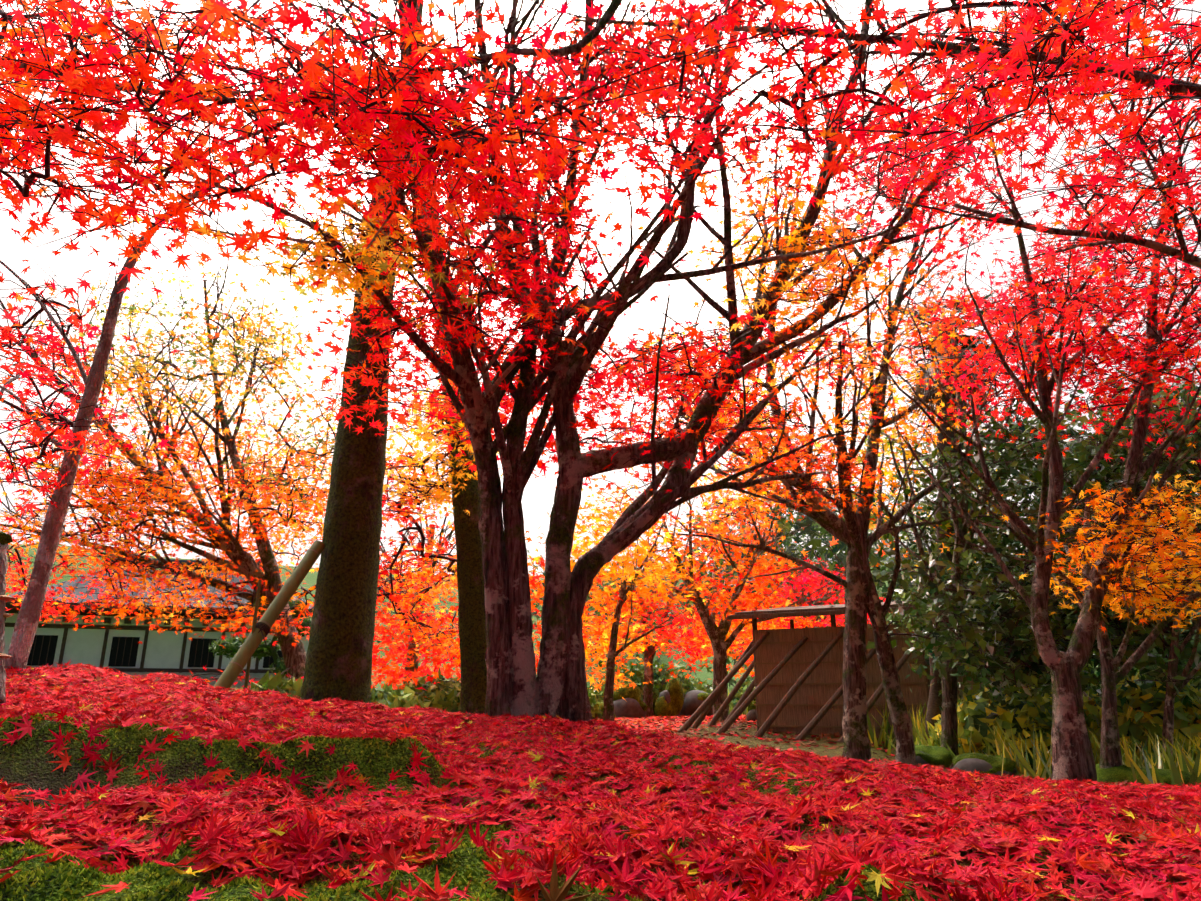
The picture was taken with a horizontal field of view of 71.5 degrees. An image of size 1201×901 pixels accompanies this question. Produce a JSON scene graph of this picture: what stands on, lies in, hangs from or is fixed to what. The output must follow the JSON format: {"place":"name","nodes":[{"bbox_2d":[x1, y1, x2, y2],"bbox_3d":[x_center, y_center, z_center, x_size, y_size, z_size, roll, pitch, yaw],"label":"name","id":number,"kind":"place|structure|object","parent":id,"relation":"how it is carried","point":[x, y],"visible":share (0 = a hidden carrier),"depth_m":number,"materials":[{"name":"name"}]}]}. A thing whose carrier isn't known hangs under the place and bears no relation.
{"place":"outdoors","nodes":[
{"label":"outdoors","id":0,"kind":"place"},
{"bbox_2d":[0,544,1199,900],"bbox_3d":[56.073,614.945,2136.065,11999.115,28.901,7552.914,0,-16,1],"label":"terrain","id":1,"kind":"structure","parent":0,"point":[26,762],"depth_m":1.81,"materials":[{"name":"red plant"}]},
{"bbox_2d":[0,531,15,703],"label":"stone lantern","id":2,"kind":"object","parent":1,"relation":"on","point":[5,539],"visible":1,"depth_m":2.58,"materials":[{"name":"grey stone"}]},
{"bbox_2d":[0,162,253,673],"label":"pale leaning tree","id":3,"kind":"object","parent":1,"relation":"on","point":[25,629],"visible":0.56,"depth_m":4.12,"materials":[{"name":"brown plant"}]},
{"bbox_2d":[4,551,313,688],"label":"building","id":4,"kind":"structure","parent":1,"relation":"on","point":[169,649],"depth_m":49.95,"materials":[{"name":"paint"}]},
{"bbox_2d":[214,540,324,690],"bbox_3d":[-1.915,1.040,4.791,0.135,1.193,0.900,-5,-17,18],"label":"bamboo prop","id":5,"kind":"object","parent":1,"relation":"on","point":[258,634],"visible":0.9,"depth_m":4.78,"materials":[{"name":"brown wood"}]},
{"bbox_2d":[260,615,306,678],"bbox_3d":[-10.957,7.388,29.359,3.531,3.775,0.460,-2,-17,8],"label":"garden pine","id":6,"kind":"object","parent":1,"relation":"on","point":[274,654],"visible":0.23,"depth_m":29.39,"materials":[{"name":"green plant"}]},
{"bbox_2d":[300,0,486,713],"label":"tree trunks","id":7,"kind":"object","parent":1,"relation":"on","point":[338,663],"visible":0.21,"depth_m":5.51,"materials":[{"name":"brown plant"}]},
{"bbox_2d":[0,0,1200,781],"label":"maple trunks and limbs","id":8,"kind":"object","parent":1,"relation":"on","point":[554,688],"visible":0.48,"depth_m":5.49,"materials":[{"name":"brown plant"}]},
{"bbox_2d":[0,0,1200,699],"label":"autumn leaves","id":9,"kind":"object","parent":8,"relation":"on","point":[274,150],"depth_m":4.74,"materials":[{"name":"red plant"}]},
{"bbox_2d":[0,663,1200,900],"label":"fallen leaves","id":10,"kind":"object","parent":1,"relation":"on","point":[806,871],"visible":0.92,"depth_m":1.60,"materials":[{"name":"red plant"}]},
{"bbox_2d":[0,711,1200,900],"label":"moss tufts","id":11,"kind":"object","parent":1,"relation":"on","point":[243,880],"visible":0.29,"depth_m":1.11,"materials":[{"name":"green plant"}]},
{"bbox_2d":[27,661,1200,791],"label":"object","id":12,"kind":"object","parent":1,"relation":"on","point":[657,721],"visible":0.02,"depth_m":11.95,"materials":[{"name":"red plant"}]},
{"bbox_2d":[208,580,1200,774],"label":"shrubs","id":13,"kind":"object","parent":1,"relation":"on","point":[444,694],"visible":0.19,"depth_m":8.89,"materials":[{"name":"green plant"}]},
{"bbox_2d":[209,685,1200,785],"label":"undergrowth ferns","id":14,"kind":"object","parent":1,"relation":"on","point":[1042,764],"depth_m":7.09,"materials":[{"name":"green plant"}]},
{"bbox_2d":[374,348,1200,724],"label":"evergreen trees","id":15,"kind":"object","parent":1,"relation":"on","point":[992,674],"visible":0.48,"depth_m":8.45,"materials":[{"name":"green plant"}]},
{"bbox_2d":[678,601,1090,742],"bbox_3d":[4.594,3.470,13.375,6.586,2.376,3.674,-7,-18,24],"label":"wooden fence","id":16,"kind":"object","parent":1,"relation":"on","point":[797,682],"visible":0.46,"depth_m":13.04,"materials":[{"name":"brown wood"}]},
{"bbox_2d":[598,677,1190,785],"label":"garden rocks","id":17,"kind":"object","parent":1,"relation":"on","point":[671,701],"visible":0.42,"depth_m":8.32,"materials":[{"name":"stone"}]},
{"bbox_2d":[899,292,1029,740],"bbox_3d":[4.950,0.527,10.702,1.948,6.098,1.772,-14,-22,40],"label":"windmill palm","id":18,"kind":"object","parent":1,"relation":"on","point":[934,703],"visible":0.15,"depth_m":10.83,"materials":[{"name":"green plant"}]},
{"bbox_2d":[0,0,1200,576],"label":"sky","id":19,"kind":"structure","parent":0,"point":[538,495],"materials":[{"name":"white"}]}
]}

